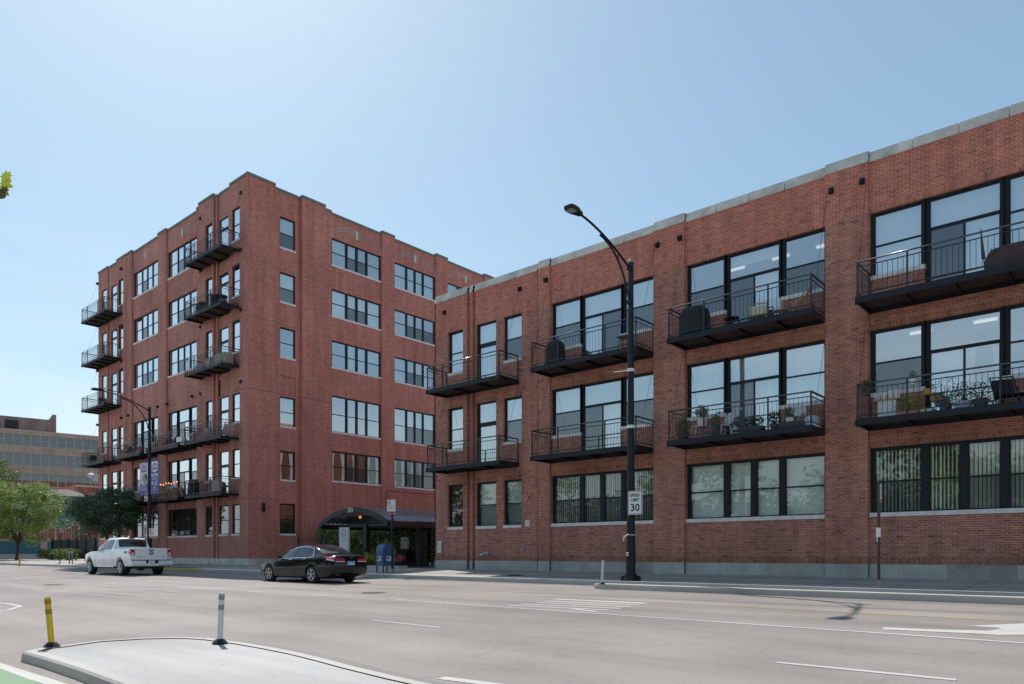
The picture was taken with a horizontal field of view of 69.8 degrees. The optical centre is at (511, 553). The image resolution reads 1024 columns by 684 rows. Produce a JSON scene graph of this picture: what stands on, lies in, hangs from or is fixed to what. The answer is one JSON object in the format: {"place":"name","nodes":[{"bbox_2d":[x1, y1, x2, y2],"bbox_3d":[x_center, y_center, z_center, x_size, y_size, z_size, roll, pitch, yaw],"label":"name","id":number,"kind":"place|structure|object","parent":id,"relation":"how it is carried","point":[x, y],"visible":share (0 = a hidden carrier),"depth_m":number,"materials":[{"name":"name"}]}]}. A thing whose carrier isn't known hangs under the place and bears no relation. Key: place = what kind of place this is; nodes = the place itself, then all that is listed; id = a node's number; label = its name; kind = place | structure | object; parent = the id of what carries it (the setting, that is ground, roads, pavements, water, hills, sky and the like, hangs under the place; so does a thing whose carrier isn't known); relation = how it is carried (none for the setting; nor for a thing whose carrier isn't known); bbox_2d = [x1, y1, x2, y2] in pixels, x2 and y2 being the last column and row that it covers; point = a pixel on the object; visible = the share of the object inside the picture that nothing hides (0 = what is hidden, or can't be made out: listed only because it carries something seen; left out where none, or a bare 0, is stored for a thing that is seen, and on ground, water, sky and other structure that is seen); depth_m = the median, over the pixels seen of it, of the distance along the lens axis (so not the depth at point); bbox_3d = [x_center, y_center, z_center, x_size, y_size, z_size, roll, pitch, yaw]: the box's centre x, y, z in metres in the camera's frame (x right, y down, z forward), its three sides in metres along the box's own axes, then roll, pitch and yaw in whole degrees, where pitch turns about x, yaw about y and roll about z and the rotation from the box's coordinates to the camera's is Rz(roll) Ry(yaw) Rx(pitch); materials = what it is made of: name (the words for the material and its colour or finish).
{"place":"outdoors","nodes":[
{"label":"outdoors","id":0,"kind":"place"},
{"bbox_2d":[0,171,12,198],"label":"maple tree","id":1,"kind":"object","parent":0,"point":[5,176],"visible":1,"depth_m":4.69,"materials":[{"name":"green plant"}]},
{"bbox_2d":[0,488,83,558],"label":"teal building","id":2,"kind":"structure","parent":0,"point":[7,549],"depth_m":100.78,"materials":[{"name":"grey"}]},
{"bbox_2d":[56,526,77,539],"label":"window","id":3,"kind":"structure","parent":2,"relation":"in","point":[67,533],"depth_m":103.30,"materials":[{"name":"grey"}]},
{"bbox_2d":[0,565,1023,683],"bbox_3d":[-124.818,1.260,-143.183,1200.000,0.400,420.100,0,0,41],"label":"road","id":4,"kind":"structure","parent":0,"point":[501,644],"depth_m":12.01,"materials":[{"name":"asphalt"}]},
{"bbox_2d":[0,668,40,683],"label":"green cycle lane","id":5,"kind":"structure","parent":4,"relation":"on","point":[7,677],"depth_m":7.88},
{"bbox_2d":[85,536,172,575],"bbox_3d":[-20.503,0.103,38.940,6.615,2.040,2.520,0,0,41],"label":"pickup truck","id":6,"kind":"object","parent":4,"relation":"on","point":[124,555],"visible":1,"depth_m":37.48,"materials":[{"name":"white paint"}]},
{"bbox_2d":[21,637,428,683],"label":"island kerb","id":7,"kind":"structure","parent":4,"relation":"on","point":[80,671],"depth_m":8.29,"materials":[{"name":"concrete"}]},
{"bbox_2d":[43,597,60,647],"bbox_3d":[-6.087,0.907,9.704,0.210,0.656,0.210,0,0,41],"label":"flexible post","id":8,"kind":"object","parent":7,"relation":"on","point":[51,643],"visible":1,"depth_m":9.67,"materials":[{"name":"yellow"}]},
{"bbox_2d":[41,639,403,683],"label":"island slab","id":9,"kind":"structure","parent":7,"relation":"on","point":[168,661],"depth_m":8.23,"materials":[{"name":"concrete"}]},
{"bbox_2d":[212,592,227,643],"bbox_3d":[-4.014,0.886,10.080,0.210,0.697,0.210,0,0,41],"label":"flexible post","id":10,"kind":"object","parent":9,"relation":"on","point":[220,639],"visible":1,"depth_m":10.05,"materials":[{"name":"grey"}]},
{"bbox_2d":[12,565,593,585],"bbox_3d":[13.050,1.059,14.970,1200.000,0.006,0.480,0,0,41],"label":"gutter","id":11,"kind":"object","parent":4,"relation":"on","point":[369,577],"depth_m":29.67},
{"bbox_2d":[261,544,366,582],"bbox_3d":[-7.891,0.378,28.808,5.205,1.475,2.147,0,0,41],"label":"parked car","id":12,"kind":"object","parent":4,"relation":"on","point":[313,563],"visible":1,"depth_m":27.50,"materials":[{"name":"black paint"}]},
{"bbox_2d":[225,639,445,683],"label":"island gutter","id":13,"kind":"object","parent":4,"relation":"on","point":[353,663],"visible":0.57,"depth_m":8.66,"materials":[{"name":"concrete"}]},
{"bbox_2d":[0,563,1023,596],"bbox_3d":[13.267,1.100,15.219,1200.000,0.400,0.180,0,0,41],"label":"kerb","id":14,"kind":"structure","parent":4,"relation":"on","point":[532,580],"depth_m":24.28,"materials":[{"name":"concrete"}]},
{"bbox_2d":[0,578,1023,683],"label":"white road markings","id":15,"kind":"object","parent":4,"relation":"on","point":[1011,629],"visible":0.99,"depth_m":10.91,"materials":[{"name":"paint"}]},
{"bbox_2d":[299,583,1023,621],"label":"yellow road line","id":16,"kind":"object","parent":4,"relation":"on","point":[705,604],"visible":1,"depth_m":15.72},
{"bbox_2d":[594,583,1023,604],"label":"kerb divider","id":17,"kind":"object","parent":4,"relation":"on","point":[986,599],"visible":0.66,"depth_m":17.84,"materials":[{"name":"concrete"}]},
{"bbox_2d":[0,558,1023,592],"bbox_3d":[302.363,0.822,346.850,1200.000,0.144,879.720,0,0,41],"label":"pavement","id":18,"kind":"structure","parent":0,"point":[957,584],"depth_m":23.66,"materials":[{"name":"concrete"}]},
{"bbox_2d":[0,459,23,509],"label":"street tree","id":19,"kind":"object","parent":18,"relation":"on","point":[7,473],"visible":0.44,"depth_m":90.93,"materials":[{"name":"green plant"}]},
{"bbox_2d":[0,481,70,559],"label":"street tree","id":20,"kind":"object","parent":18,"relation":"on","point":[39,518],"visible":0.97,"depth_m":82.86,"materials":[{"name":"green plant"}]},
{"bbox_2d":[0,415,97,489],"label":"building","id":21,"kind":"structure","parent":18,"relation":"on","point":[36,450],"depth_m":155.93,"materials":[{"name":"concrete"}]},
{"bbox_2d":[35,548,81,560],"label":"hedge","id":22,"kind":"object","parent":18,"relation":"on","point":[53,553],"visible":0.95,"depth_m":78.41,"materials":[{"name":"green plant"}]},
{"bbox_2d":[47,485,97,538],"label":"brick annex","id":23,"kind":"object","parent":18,"relation":"on","point":[83,489],"visible":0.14,"depth_m":107.56,"materials":[{"name":"red"}]},
{"bbox_2d":[51,534,97,559],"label":"screened fence","id":24,"kind":"object","parent":18,"relation":"on","point":[85,546],"visible":0.19,"depth_m":79.10,"materials":[{"name":"grey"}]},
{"bbox_2d":[50,486,147,540],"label":"street tree","id":25,"kind":"object","parent":18,"relation":"on","point":[92,512],"visible":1,"depth_m":53.90,"materials":[{"name":"green plant"}]},
{"bbox_2d":[0,562,200,567],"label":"grass strip","id":26,"kind":"object","parent":18,"relation":"on","point":[164,567],"depth_m":45.58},
{"bbox_2d":[91,388,160,547],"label":"street lamp","id":27,"kind":"object","parent":26,"relation":"on","point":[149,515],"visible":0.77,"depth_m":47.21,"materials":[{"name":"black metal"}]},
{"bbox_2d":[140,462,147,495],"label":"banner","id":28,"kind":"object","parent":27,"relation":"attached to","point":[143,478],"visible":1,"depth_m":47.83,"materials":[{"name":"blue"}]},
{"bbox_2d":[151,460,158,493],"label":"banner","id":29,"kind":"object","parent":27,"relation":"attached to","point":[154,476],"visible":1,"depth_m":46.70,"materials":[{"name":"blue"}]},
{"bbox_2d":[81,171,494,564],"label":"brick building","id":30,"kind":"structure","parent":18,"relation":"on","point":[320,325],"depth_m":52.87,"materials":[{"name":"red brick"},{"name":"glass"},{"name":"black metal"}]},
{"bbox_2d":[134,467,146,500],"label":"balcony door","id":31,"kind":"structure","parent":30,"relation":"in","point":[136,470],"depth_m":59.09,"materials":[{"name":"black"}]},
{"bbox_2d":[133,356,157,390],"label":"window","id":32,"kind":"structure","parent":30,"relation":"in","point":[145,373],"depth_m":57.98,"materials":[{"name":"black"}]},
{"bbox_2d":[133,309,157,344],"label":"window","id":33,"kind":"structure","parent":30,"relation":"in","point":[146,326],"depth_m":57.98,"materials":[{"name":"black"}]},
{"bbox_2d":[133,260,157,299],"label":"window","id":34,"kind":"structure","parent":30,"relation":"in","point":[145,280],"depth_m":57.98,"materials":[{"name":"black"}]},
{"bbox_2d":[134,417,157,452],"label":"balcony door","id":35,"kind":"structure","parent":30,"relation":"in","point":[137,426],"depth_m":58.23,"materials":[{"name":"black"}]},
{"bbox_2d":[167,508,196,537],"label":"window","id":36,"kind":"structure","parent":30,"relation":"in","point":[178,523],"depth_m":53.72,"materials":[{"name":"black"}]},
{"bbox_2d":[167,457,196,496],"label":"balcony door","id":37,"kind":"structure","parent":30,"relation":"in","point":[183,465],"depth_m":53.91,"materials":[{"name":"black"}]},
{"bbox_2d":[167,341,196,378],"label":"window","id":38,"kind":"structure","parent":30,"relation":"in","point":[177,357],"depth_m":54.01,"materials":[{"name":"black"}]},
{"bbox_2d":[167,289,196,329],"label":"window","id":39,"kind":"structure","parent":30,"relation":"in","point":[176,307],"depth_m":54.12,"materials":[{"name":"black"}]},
{"bbox_2d":[167,237,196,280],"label":"window","id":40,"kind":"structure","parent":30,"relation":"in","point":[176,257],"depth_m":54.12,"materials":[{"name":"black"}]},
{"bbox_2d":[169,406,196,444],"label":"balcony door","id":41,"kind":"structure","parent":30,"relation":"in","point":[183,415],"depth_m":53.91,"materials":[{"name":"black"}]},
{"bbox_2d":[220,451,227,492],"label":"balcony door","id":42,"kind":"structure","parent":30,"relation":"in","point":[223,455],"depth_m":49.52,"materials":[{"name":"black"}]},
{"bbox_2d":[220,396,227,435],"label":"balcony door","id":43,"kind":"structure","parent":30,"relation":"in","point":[224,400],"depth_m":49.60,"materials":[{"name":"black"}]},
{"bbox_2d":[220,327,227,352],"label":"balcony door","id":44,"kind":"structure","parent":30,"relation":"in","point":[223,332],"depth_m":49.52,"materials":[{"name":"black"}]},
{"bbox_2d":[231,449,239,479],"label":"window","id":45,"kind":"structure","parent":30,"relation":"in","point":[236,452],"depth_m":48.46,"materials":[{"name":"black"}]},
{"bbox_2d":[232,393,239,424],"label":"window","id":46,"kind":"structure","parent":30,"relation":"in","point":[236,403],"depth_m":48.46,"materials":[{"name":"black"}]},
{"bbox_2d":[232,319,239,353],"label":"window","id":47,"kind":"structure","parent":30,"relation":"in","point":[236,332],"depth_m":48.46,"materials":[{"name":"black"}]},
{"bbox_2d":[232,263,239,298],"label":"window","id":48,"kind":"structure","parent":30,"relation":"in","point":[236,272],"depth_m":48.46,"materials":[{"name":"black"}]},
{"bbox_2d":[232,207,239,243],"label":"window","id":49,"kind":"structure","parent":30,"relation":"in","point":[236,215],"depth_m":48.46,"materials":[{"name":"black"}]},
{"bbox_2d":[280,451,295,481],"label":"window","id":50,"kind":"structure","parent":30,"relation":"in","point":[291,454],"depth_m":50.06,"materials":[{"name":"black"}]},
{"bbox_2d":[280,396,295,428],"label":"window","id":51,"kind":"structure","parent":30,"relation":"in","point":[287,405],"depth_m":49.73,"materials":[{"name":"black"}]},
{"bbox_2d":[280,327,295,360],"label":"window","id":52,"kind":"structure","parent":30,"relation":"in","point":[287,336],"depth_m":49.73,"materials":[{"name":"black"}]},
{"bbox_2d":[280,272,295,306],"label":"window","id":53,"kind":"structure","parent":30,"relation":"in","point":[287,282],"depth_m":49.73,"materials":[{"name":"black"}]},
{"bbox_2d":[280,217,295,253],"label":"window","id":54,"kind":"structure","parent":30,"relation":"in","point":[287,227],"depth_m":49.73,"materials":[{"name":"black"}]},
{"bbox_2d":[331,451,380,485],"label":"window","id":55,"kind":"structure","parent":30,"relation":"in","point":[367,458],"depth_m":53.99,"materials":[{"name":"black"}]},
{"bbox_2d":[331,395,380,439],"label":"window","id":56,"kind":"structure","parent":30,"relation":"in","point":[351,417],"depth_m":53.96,"materials":[{"name":"black"}]},
{"bbox_2d":[331,340,380,378],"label":"window","id":57,"kind":"structure","parent":30,"relation":"in","point":[344,357],"depth_m":53.96,"materials":[{"name":"black"}]},
{"bbox_2d":[331,289,380,330],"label":"window","id":58,"kind":"structure","parent":30,"relation":"in","point":[346,307],"depth_m":53.96,"materials":[{"name":"black"}]},
{"bbox_2d":[331,238,380,282],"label":"window","id":59,"kind":"structure","parent":30,"relation":"in","point":[344,256],"depth_m":53.96,"materials":[{"name":"black"}]},
{"bbox_2d":[318,507,434,566],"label":"entrance canopy","id":60,"kind":"object","parent":30,"relation":"attached to","point":[367,521],"visible":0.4,"depth_m":41.38,"materials":[{"name":"black"}]},
{"bbox_2d":[395,459,434,490],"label":"window","id":61,"kind":"structure","parent":30,"relation":"in","point":[413,463],"depth_m":58.26,"materials":[{"name":"black"}]},
{"bbox_2d":[395,408,434,447],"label":"window","id":62,"kind":"structure","parent":30,"relation":"in","point":[411,427],"depth_m":58.26,"materials":[{"name":"black"}]},
{"bbox_2d":[395,357,434,389],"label":"window","id":63,"kind":"structure","parent":30,"relation":"in","point":[407,372],"depth_m":58.15,"materials":[{"name":"black"}]},
{"bbox_2d":[395,309,434,346],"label":"window","id":64,"kind":"structure","parent":30,"relation":"in","point":[408,326],"depth_m":58.26,"materials":[{"name":"black"}]},
{"bbox_2d":[395,262,434,301],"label":"window","id":65,"kind":"structure","parent":30,"relation":"in","point":[409,280],"depth_m":58.26,"materials":[{"name":"black"}]},
{"bbox_2d":[316,511,434,564],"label":"hedge","id":66,"kind":"object","parent":18,"relation":"on","point":[356,542],"visible":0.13,"depth_m":47.52,"materials":[{"name":"green plant"}]},
{"bbox_2d":[367,564,406,568],"bbox_3d":[-7.136,0.710,38.458,5.700,0.220,2.200,0,0,41],"label":"planter bed","id":67,"kind":"object","parent":18,"relation":"on","point":[371,566],"visible":0.47,"depth_m":36.33,"materials":[{"name":"concrete"}]},
{"bbox_2d":[339,527,349,551],"bbox_3d":[-9.063,-0.370,39.683,0.680,2.060,0.124,0,0,33],"label":"sign board","id":68,"kind":"object","parent":67,"relation":"on","point":[344,537],"visible":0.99,"depth_m":39.60,"materials":[{"name":"white"}]},
{"bbox_2d":[366,568,430,573],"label":"driveway","id":69,"kind":"structure","parent":18,"relation":"on","point":[372,571],"depth_m":35.11,"materials":[{"name":"concrete"}]},
{"bbox_2d":[376,544,393,572],"bbox_3d":[-5.767,0.210,33.262,0.655,1.300,0.555,0,0,-45],"label":"mailbox","id":70,"kind":"object","parent":69,"relation":"on","point":[383,554],"visible":0.89,"depth_m":33.05,"materials":[{"name":"blue paint"}]},
{"bbox_2d":[406,565,434,567],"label":"planting soil","id":71,"kind":"structure","parent":18,"relation":"on","point":[411,566],"depth_m":38.48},
{"bbox_2d":[379,530,426,566],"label":"iron fence","id":72,"kind":"object","parent":71,"relation":"on","point":[401,536],"visible":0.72,"depth_m":41.48,"materials":[{"name":"black"}]},
{"bbox_2d":[564,203,644,580],"bbox_3d":[2.802,-4.646,22.617,1.102,11.068,3.740,0,0,41],"label":"street lamp","id":73,"kind":"object","parent":18,"relation":"on","point":[575,210],"visible":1,"depth_m":23.68,"materials":[{"name":"black metal"}]},
{"bbox_2d":[628,490,641,514],"bbox_3d":[3.935,-1.620,23.461,0.500,0.760,0.010,0,0,35],"label":"road sign","id":74,"kind":"object","parent":73,"relation":"attached to","point":[634,502],"visible":1,"depth_m":23.47,"materials":[{"name":"metal"}]},
{"bbox_2d":[426,101,1023,580],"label":"brick building","id":75,"kind":"structure","parent":18,"relation":"on","point":[878,253],"depth_m":25.10,"materials":[{"name":"red brick"},{"name":"glass"},{"name":"stone"}]},
{"bbox_2d":[447,484,462,529],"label":"window","id":76,"kind":"structure","parent":75,"relation":"in","point":[450,527],"depth_m":35.37,"materials":[{"name":"black"}]},
{"bbox_2d":[447,407,462,452],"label":"window","id":77,"kind":"structure","parent":75,"relation":"in","point":[456,414],"depth_m":35.14,"materials":[{"name":"black"}]},
{"bbox_2d":[447,330,462,376],"bbox_3d":[-2.619,-9.550,35.072,1.040,2.100,0.312,0,0,41],"label":"window","id":78,"kind":"structure","parent":75,"relation":"in","point":[456,338],"depth_m":35.14,"materials":[{"name":"black"}]},
{"bbox_2d":[475,481,495,528],"bbox_3d":[-1.119,-2.205,33.764,1.260,2.150,0.312,0,0,41],"label":"window","id":79,"kind":"structure","parent":75,"relation":"in","point":[488,489],"depth_m":33.94,"materials":[{"name":"black"}]},
{"bbox_2d":[478,401,495,461],"bbox_3d":[-1.071,-5.475,33.819,1.260,2.950,0.167,0,0,41],"label":"balcony door","id":80,"kind":"structure","parent":75,"relation":"in","point":[486,411],"depth_m":33.81,"materials":[{"name":"black"}]},
{"bbox_2d":[478,321,495,378],"bbox_3d":[-1.071,-9.130,33.819,1.260,2.940,0.167,0,0,41],"label":"balcony door","id":81,"kind":"structure","parent":75,"relation":"in","point":[486,332],"depth_m":33.81,"materials":[{"name":"black"}]},
{"bbox_2d":[503,479,521,527],"bbox_3d":[0.099,-2.205,32.703,1.070,2.150,0.312,0,0,41],"label":"window","id":82,"kind":"structure","parent":75,"relation":"in","point":[515,486],"depth_m":32.87,"materials":[{"name":"black"}]},
{"bbox_2d":[503,396,521,444],"bbox_3d":[0.099,-5.900,32.703,1.070,2.100,0.312,0,0,41],"label":"window","id":83,"kind":"structure","parent":75,"relation":"in","point":[514,430],"depth_m":32.73,"materials":[{"name":"black"}]},
{"bbox_2d":[503,313,521,363],"bbox_3d":[0.099,-9.550,32.703,1.070,2.100,0.312,0,0,41],"label":"window","id":84,"kind":"structure","parent":75,"relation":"in","point":[514,344],"depth_m":32.73,"materials":[{"name":"black"}]},
{"bbox_2d":[545,340,565,363],"bbox_3d":[1.769,-8.160,29.962,0.786,1.020,0.627,0,0,41],"label":"covered grill","id":85,"kind":"object","parent":75,"relation":"on","point":[552,350],"visible":0.68,"depth_m":29.71,"materials":[{"name":"black"}]},
{"bbox_2d":[551,372,652,449],"bbox_3d":[3.624,-5.475,29.633,4.980,2.950,0.307,0,0,41],"label":"window","id":86,"kind":"structure","parent":75,"relation":"in","point":[602,400],"depth_m":29.70,"materials":[{"name":"black"}]},
{"bbox_2d":[551,468,652,526],"bbox_3d":[3.634,-2.205,29.644,4.980,2.150,0.347,0,0,41],"label":"window","id":87,"kind":"structure","parent":75,"relation":"in","point":[623,521],"depth_m":29.64,"materials":[{"name":"black"}]},
{"bbox_2d":[553,276,652,355],"bbox_3d":[3.639,-9.130,29.650,4.980,2.940,0.352,0,0,41],"label":"balcony door","id":88,"kind":"structure","parent":75,"relation":"in","point":[605,306],"depth_m":29.70,"materials":[{"name":"black"}]},
{"bbox_2d":[676,418,691,438],"bbox_3d":[6.061,-4.417,26.074,0.646,0.834,0.604,0,0,41],"label":"potted plant","id":89,"kind":"object","parent":75,"relation":"on","point":[683,422],"visible":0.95,"depth_m":25.98,"materials":[{"name":"green plant"}]},
{"bbox_2d":[679,305,710,334],"bbox_3d":[6.451,-8.175,25.881,1.110,1.050,0.691,0,0,41],"label":"covered grill","id":90,"kind":"object","parent":75,"relation":"on","point":[698,316],"visible":0.67,"depth_m":25.61,"materials":[{"name":"black"}]},
{"bbox_2d":[710,414,720,435],"bbox_3d":[7.004,-4.407,25.227,0.414,0.814,0.400,0,0,41],"label":"potted plant","id":91,"kind":"object","parent":75,"relation":"on","point":[715,427],"visible":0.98,"depth_m":25.14,"materials":[{"name":"green plant"}]},
{"bbox_2d":[742,415,764,431],"bbox_3d":[8.013,-4.299,24.319,0.719,0.597,0.412,0,0,41],"label":"potted plant","id":92,"kind":"object","parent":75,"relation":"on","point":[757,425],"visible":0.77,"depth_m":24.23,"materials":[{"name":"green plant"}]},
{"bbox_2d":[686,453,824,522],"bbox_3d":[8.372,-2.205,25.491,4.980,2.150,0.312,0,0,41],"label":"window","id":93,"kind":"structure","parent":75,"relation":"in","point":[790,487],"depth_m":25.42,"materials":[{"name":"black"}]},
{"bbox_2d":[687,228,824,324],"bbox_3d":[8.373,-9.130,25.493,4.980,2.940,0.307,0,0,41],"label":"balcony door","id":94,"kind":"structure","parent":75,"relation":"in","point":[761,265],"depth_m":25.36,"materials":[{"name":"black"}]},
{"bbox_2d":[687,340,824,433],"bbox_3d":[8.389,-5.475,25.511,4.980,2.950,0.354,0,0,41],"label":"balcony door","id":95,"kind":"structure","parent":75,"relation":"in","point":[754,375],"depth_m":25.39,"materials":[{"name":"black"}]},
{"bbox_2d":[748,302,766,319],"bbox_3d":[8.266,-8.070,24.665,0.596,0.930,0.867,0,0,21],"label":"deck chair","id":96,"kind":"object","parent":75,"relation":"on","point":[763,309],"visible":0.56,"depth_m":24.85,"materials":[{"name":"fabric"}]},
{"bbox_2d":[871,397,903,416],"bbox_3d":[11.271,-4.300,22.014,0.800,0.600,0.400,0,0,41],"label":"potting shelf","id":97,"kind":"object","parent":75,"relation":"on","point":[879,402],"visible":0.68,"depth_m":21.89,"materials":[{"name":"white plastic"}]},
{"bbox_2d":[894,395,922,414],"bbox_3d":[11.507,-4.299,21.330,0.809,0.598,0.458,0,0,41],"label":"potted plant","id":98,"kind":"object","parent":75,"relation":"on","point":[910,402],"visible":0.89,"depth_m":21.29,"materials":[{"name":"green plant"}]},
{"bbox_2d":[930,376,961,408],"bbox_3d":[12.475,-4.553,21.092,0.848,1.105,0.769,0,0,41],"label":"potted plant","id":99,"kind":"object","parent":75,"relation":"on","point":[947,403],"visible":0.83,"depth_m":21.01,"materials":[{"name":"green plant"}]},
{"bbox_2d":[869,435,1023,516],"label":"window","id":100,"kind":"structure","parent":75,"relation":"in","point":[1007,474],"depth_m":21.35,"materials":[{"name":"black"}]},
{"bbox_2d":[870,172,1023,281],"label":"balcony door","id":101,"kind":"structure","parent":75,"relation":"in","point":[998,202],"depth_m":21.60,"materials":[{"name":"black"}]},
{"bbox_2d":[870,303,1023,410],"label":"balcony door","id":102,"kind":"structure","parent":75,"relation":"in","point":[992,336],"depth_m":21.55,"materials":[{"name":"black"}]},
{"bbox_2d":[953,381,975,407],"bbox_3d":[12.621,-4.401,20.511,0.547,0.803,0.534,0,0,16],"label":"potted plant","id":103,"kind":"object","parent":75,"relation":"on","point":[964,405],"visible":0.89,"depth_m":20.41,"materials":[{"name":"green plant"}]},
{"bbox_2d":[969,381,991,405],"bbox_3d":[12.906,-4.378,20.204,0.515,0.756,0.496,0,0,12],"label":"potted plant","id":104,"kind":"object","parent":75,"relation":"on","point":[976,399],"visible":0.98,"depth_m":20.10,"materials":[{"name":"green plant"}]},
{"bbox_2d":[984,240,1023,268],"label":"covered sofa","id":105,"kind":"object","parent":75,"relation":"on","point":[992,257],"visible":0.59,"depth_m":19.70,"materials":[{"name":"black"}]},
{"bbox_2d":[989,376,1020,403],"bbox_3d":[13.537,-4.470,20.136,0.596,0.930,0.867,0,0,21],"label":"folding chair","id":106,"kind":"object","parent":75,"relation":"on","point":[994,384],"visible":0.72,"depth_m":20.29,"materials":[{"name":"black metal"}]},
{"bbox_2d":[873,482,883,587],"bbox_3d":[9.470,-0.473,18.940,0.260,2.720,0.247,0,0,41],"label":"sign post","id":107,"kind":"object","parent":18,"relation":"on","point":[878,536],"visible":1,"depth_m":18.92,"materials":[{"name":"metal"}]},
{"bbox_2d":[0,0,1023,592],"label":"sky","id":108,"kind":"structure","parent":0,"point":[463,132],"materials":[{"name":"blue"}]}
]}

